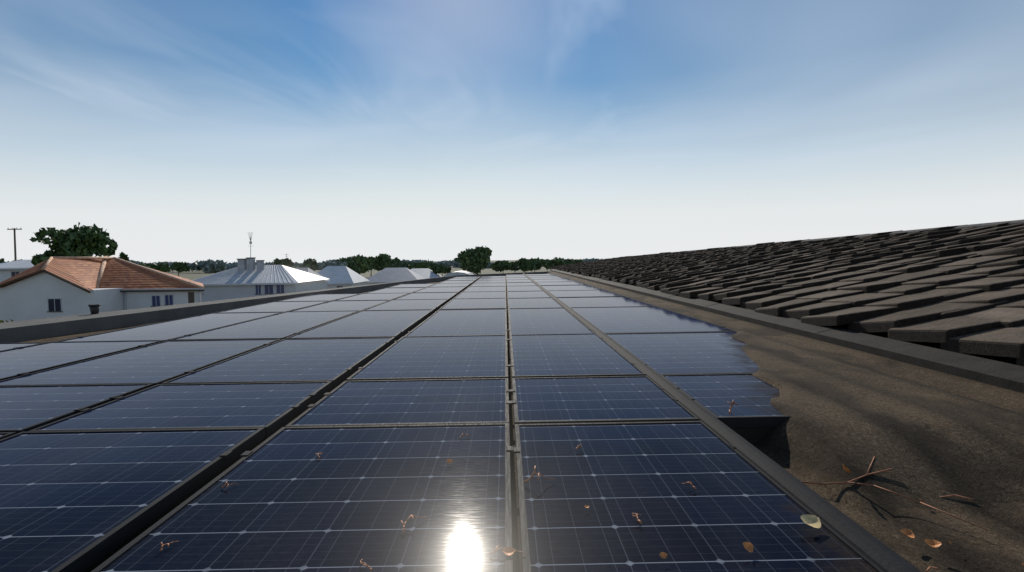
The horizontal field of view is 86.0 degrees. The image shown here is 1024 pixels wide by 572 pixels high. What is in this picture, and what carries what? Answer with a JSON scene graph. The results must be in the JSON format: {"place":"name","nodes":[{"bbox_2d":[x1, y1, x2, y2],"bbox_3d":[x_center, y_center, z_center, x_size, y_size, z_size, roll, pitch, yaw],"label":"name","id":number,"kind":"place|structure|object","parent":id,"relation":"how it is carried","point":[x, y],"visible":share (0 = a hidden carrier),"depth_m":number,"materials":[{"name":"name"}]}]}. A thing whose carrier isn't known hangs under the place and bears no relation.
{"place":"outdoors","nodes":[
{"label":"outdoors","id":0,"kind":"place"},
{"bbox_2d":[88,304,100,313],"bbox_3d":[-5.427,0.302,7.132,0.133,0.130,0.140,-1,3,-1],"label":"pot","id":1,"kind":"object","parent":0,"point":[94,308],"visible":0.91,"depth_m":7.09,"materials":[{"name":"grey plastic"}]},
{"bbox_2d":[0,256,204,321],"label":"house","id":2,"kind":"structure","parent":0,"point":[51,286],"depth_m":40.46,"materials":[{"name":"paint"}]},
{"bbox_2d":[192,257,327,301],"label":"house","id":3,"kind":"structure","parent":0,"point":[247,277],"depth_m":62.32,"materials":[{"name":"paint"}]},
{"bbox_2d":[249,233,252,256],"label":"antenna","id":4,"kind":"object","parent":3,"relation":"attached to","point":[250,241],"visible":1,"depth_m":65.02,"materials":[{"name":"grey metal"}]},
{"bbox_2d":[295,267,329,288],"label":"rain gutter","id":5,"kind":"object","parent":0,"point":[307,269],"depth_m":82.16,"materials":[{"name":"paint"}]},
{"bbox_2d":[102,259,582,283],"bbox_3d":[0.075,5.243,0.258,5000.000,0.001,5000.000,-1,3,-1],"label":"ground","id":6,"kind":"structure","parent":0,"point":[193,275],"depth_m":250.06,"materials":[{"name":"grey"}]},
{"bbox_2d":[7,227,21,260],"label":"utility pole","id":7,"kind":"object","parent":6,"relation":"on","point":[15,254],"visible":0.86,"depth_m":73.94,"materials":[{"name":"grey wood"}]},
{"bbox_2d":[0,260,33,288],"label":"house","id":8,"kind":"structure","parent":6,"relation":"on","point":[10,269],"depth_m":69.26,"materials":[{"name":"paint"}]},
{"bbox_2d":[31,250,65,265],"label":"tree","id":9,"kind":"object","parent":6,"relation":"on","point":[43,257],"visible":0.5,"depth_m":66.19,"materials":[{"name":"green plant"}]},
{"bbox_2d":[29,222,117,285],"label":"tree","id":10,"kind":"object","parent":6,"relation":"on","point":[86,241],"visible":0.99,"depth_m":67.06,"materials":[{"name":"green plant"}]},
{"bbox_2d":[118,252,128,260],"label":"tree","id":11,"kind":"object","parent":6,"relation":"on","point":[123,256],"visible":0.16,"depth_m":74.84,"materials":[{"name":"green plant"}]},
{"bbox_2d":[129,260,141,263],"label":"tree","id":12,"kind":"object","parent":6,"relation":"on","point":[135,262],"visible":0.05,"depth_m":305.64,"materials":[{"name":"green plant"}]},
{"bbox_2d":[138,261,170,271],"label":"tree belt","id":13,"kind":"object","parent":6,"relation":"on","point":[163,267],"visible":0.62,"depth_m":185.10,"materials":[{"name":"green plant"}]},
{"bbox_2d":[155,261,176,270],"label":"tree","id":14,"kind":"object","parent":6,"relation":"on","point":[170,263],"visible":0.2,"depth_m":317.84,"materials":[{"name":"green plant"}]},
{"bbox_2d":[170,262,190,275],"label":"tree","id":15,"kind":"object","parent":6,"relation":"on","point":[178,267],"visible":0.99,"depth_m":202.29,"materials":[{"name":"green plant"}]},
{"bbox_2d":[187,259,228,269],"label":"tree","id":16,"kind":"object","parent":6,"relation":"on","point":[197,265],"visible":0.47,"depth_m":293.40,"materials":[{"name":"green plant"}]},
{"bbox_2d":[202,260,226,273],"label":"tree","id":17,"kind":"object","parent":6,"relation":"on","point":[216,266],"visible":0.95,"depth_m":147.61,"materials":[{"name":"green plant"}]},
{"bbox_2d":[229,261,271,268],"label":"tree","id":18,"kind":"object","parent":6,"relation":"on","point":[232,265],"visible":0.09,"depth_m":301.44,"materials":[{"name":"green plant"}]},
{"bbox_2d":[273,258,295,268],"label":"tree","id":19,"kind":"object","parent":6,"relation":"on","point":[287,262],"visible":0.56,"depth_m":127.86,"materials":[{"name":"green plant"}]},
{"bbox_2d":[292,262,303,267],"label":"tree","id":20,"kind":"object","parent":6,"relation":"on","point":[297,265],"visible":0.27,"depth_m":303.83,"materials":[{"name":"green plant"}]},
{"bbox_2d":[299,258,318,270],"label":"tree","id":21,"kind":"object","parent":6,"relation":"on","point":[312,264],"visible":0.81,"depth_m":158.19,"materials":[{"name":"green plant"}]},
{"bbox_2d":[316,262,327,269],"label":"tree","id":22,"kind":"object","parent":6,"relation":"on","point":[320,266],"visible":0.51,"depth_m":352.72,"materials":[{"name":"green plant"}]},
{"bbox_2d":[323,260,346,268],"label":"tree","id":23,"kind":"object","parent":6,"relation":"on","point":[337,263],"visible":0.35,"depth_m":161.83,"materials":[{"name":"green plant"}]},
{"bbox_2d":[336,256,353,262],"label":"tree","id":24,"kind":"object","parent":6,"relation":"on","point":[347,259],"visible":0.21,"depth_m":171.36,"materials":[{"name":"green plant"}]},
{"bbox_2d":[346,254,372,273],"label":"tree","id":25,"kind":"object","parent":6,"relation":"on","point":[360,264],"visible":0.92,"depth_m":118.08,"materials":[{"name":"green plant"}]},
{"bbox_2d":[368,256,374,275],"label":"tree","id":26,"kind":"object","parent":6,"relation":"on","point":[371,258],"visible":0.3,"depth_m":177.94,"materials":[{"name":"green plant"}]},
{"bbox_2d":[373,253,391,270],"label":"tree","id":27,"kind":"object","parent":6,"relation":"on","point":[382,261],"visible":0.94,"depth_m":133.38,"materials":[{"name":"green plant"}]},
{"bbox_2d":[367,268,425,284],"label":"house","id":28,"kind":"structure","parent":6,"relation":"on","point":[386,275],"depth_m":106.68,"materials":[{"name":"paint"}]},
{"bbox_2d":[390,257,402,263],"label":"tree","id":29,"kind":"object","parent":6,"relation":"on","point":[395,260],"visible":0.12,"depth_m":203.18,"materials":[{"name":"green plant"}]},
{"bbox_2d":[391,261,410,267],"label":"tree","id":30,"kind":"object","parent":6,"relation":"on","point":[400,264],"visible":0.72,"depth_m":167.43,"materials":[{"name":"green plant"}]},
{"bbox_2d":[402,259,421,268],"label":"tree","id":31,"kind":"object","parent":6,"relation":"on","point":[412,261],"visible":0.14,"depth_m":333.56,"materials":[{"name":"green plant"}]},
{"bbox_2d":[407,262,431,269],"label":"tree","id":32,"kind":"object","parent":6,"relation":"on","point":[414,265],"visible":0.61,"depth_m":148.03,"materials":[{"name":"green plant"}]},
{"bbox_2d":[410,268,441,278],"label":"house","id":33,"kind":"structure","parent":6,"relation":"on","point":[426,273],"depth_m":137.55,"materials":[{"name":"paint"}]},
{"bbox_2d":[429,261,449,266],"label":"tree","id":34,"kind":"object","parent":6,"relation":"on","point":[445,263],"visible":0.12,"depth_m":309.64,"materials":[{"name":"green plant"}]},
{"bbox_2d":[430,264,451,276],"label":"tree","id":35,"kind":"object","parent":6,"relation":"on","point":[438,268],"visible":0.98,"depth_m":138.38,"materials":[{"name":"green plant"}]},
{"bbox_2d":[438,260,454,266],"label":"tree","id":36,"kind":"object","parent":6,"relation":"on","point":[450,262],"visible":0.1,"depth_m":382.88,"materials":[{"name":"green plant"}]},
{"bbox_2d":[452,262,459,267],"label":"tree","id":37,"kind":"object","parent":6,"relation":"on","point":[455,264],"visible":0.06,"depth_m":347.34,"materials":[{"name":"green plant"}]},
{"bbox_2d":[443,271,473,276],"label":"arched shed","id":38,"kind":"structure","parent":6,"relation":"on","point":[459,273],"depth_m":59.94,"materials":[{"name":"grey metal"}]},
{"bbox_2d":[457,246,491,274],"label":"tree","id":39,"kind":"object","parent":6,"relation":"on","point":[476,260],"visible":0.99,"depth_m":122.33,"materials":[{"name":"green plant"}]},
{"bbox_2d":[490,260,514,271],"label":"tree","id":40,"kind":"object","parent":6,"relation":"on","point":[499,265],"visible":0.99,"depth_m":158.05,"materials":[{"name":"green plant"}]},
{"bbox_2d":[509,261,519,271],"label":"tree","id":41,"kind":"object","parent":6,"relation":"on","point":[516,268],"visible":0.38,"depth_m":177.57,"materials":[{"name":"green plant"}]},
{"bbox_2d":[515,257,535,271],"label":"tree","id":42,"kind":"object","parent":6,"relation":"on","point":[524,264],"visible":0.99,"depth_m":148.91,"materials":[{"name":"green plant"}]},
{"bbox_2d":[529,257,542,271],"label":"tree","id":43,"kind":"object","parent":6,"relation":"on","point":[538,263],"visible":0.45,"depth_m":171.95,"materials":[{"name":"green plant"}]},
{"bbox_2d":[540,259,548,271],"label":"tree belt","id":44,"kind":"object","parent":6,"relation":"on","point":[543,261],"visible":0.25,"depth_m":208.44,"materials":[{"name":"green plant"}]},
{"bbox_2d":[545,257,566,268],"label":"tree","id":45,"kind":"object","parent":6,"relation":"on","point":[555,261],"visible":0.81,"depth_m":142.88,"materials":[{"name":"green plant"}]},
{"bbox_2d":[561,258,572,264],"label":"tree","id":46,"kind":"object","parent":6,"relation":"on","point":[564,260],"visible":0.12,"depth_m":163.06,"materials":[{"name":"green plant"}]},
{"bbox_2d":[567,259,582,264],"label":"tree","id":47,"kind":"object","parent":6,"relation":"on","point":[574,261],"visible":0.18,"depth_m":159.31,"materials":[{"name":"green plant"}]},
{"bbox_2d":[580,258,601,261],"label":"tree","id":48,"kind":"object","parent":6,"relation":"on","point":[588,260],"visible":0.1,"depth_m":332.25,"materials":[{"name":"green plant"}]},
{"bbox_2d":[318,266,368,288],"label":"house","id":49,"kind":"structure","parent":0,"point":[340,276],"depth_m":93.99,"materials":[{"name":"paint"}]},
{"bbox_2d":[0,0,1023,263],"label":"sky","id":50,"kind":"structure","parent":0,"point":[182,130],"materials":[{"name":"blue"}]},
{"bbox_2d":[18,272,1023,571],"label":"roof surface","id":51,"kind":"object","parent":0,"point":[998,546],"visible":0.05,"depth_m":1.62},
{"bbox_2d":[0,271,552,342],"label":"roof kerb","id":52,"kind":"structure","parent":51,"relation":"on","point":[20,331],"depth_m":7.21,"materials":[{"name":"concrete"}]},
{"bbox_2d":[84,278,773,571],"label":"solar panel rails","id":53,"kind":"object","parent":51,"relation":"on","point":[753,436],"visible":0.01,"depth_m":2.21,"materials":[{"name":"metal"}]},
{"bbox_2d":[0,274,883,571],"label":"solar panel frames","id":54,"kind":"structure","parent":53,"relation":"on","point":[100,548],"depth_m":2.20,"materials":[{"name":"grey metal"}]},
{"bbox_2d":[15,285,734,457],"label":"mounting brackets","id":55,"kind":"object","parent":54,"relation":"attached to","point":[514,450],"visible":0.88,"depth_m":2.67,"materials":[{"name":"grey metal"}]},
{"bbox_2d":[0,274,876,571],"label":"solar panels","id":56,"kind":"object","parent":54,"relation":"in","point":[346,500],"visible":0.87,"depth_m":1.92,"materials":[{"name":"blue glass"}]},
{"bbox_2d":[523,273,920,571],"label":"metal rail","id":57,"kind":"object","parent":51,"relation":"on","point":[875,550],"depth_m":1.55,"materials":[{"name":"grey metal"}]},
{"bbox_2d":[549,222,1023,365],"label":"roof tiles","id":58,"kind":"object","parent":51,"relation":"on","point":[947,288],"visible":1,"depth_m":5.35,"materials":[{"name":"grey tile"}]},
{"bbox_2d":[636,219,1023,255],"bbox_3d":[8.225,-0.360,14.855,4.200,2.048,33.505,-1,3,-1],"label":"roof ridge cap","id":59,"kind":"object","parent":58,"relation":"on","point":[1013,222],"visible":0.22,"depth_m":8.15,"materials":[{"name":"grey"}]},
{"bbox_2d":[550,269,1023,392],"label":"roof curb","id":60,"kind":"structure","parent":51,"relation":"on","point":[1009,376],"depth_m":3.46,"materials":[{"name":"grey metal"}]},
{"bbox_2d":[726,327,1023,520],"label":"dirt patch","id":61,"kind":"object","parent":51,"relation":"on","point":[929,445],"visible":0.39,"depth_m":2.00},
{"bbox_2d":[160,400,1023,571],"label":"roof debris","id":62,"kind":"object","parent":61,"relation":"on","point":[812,520],"visible":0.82,"depth_m":1.42,"materials":[{"name":"brown plant"}]}
]}

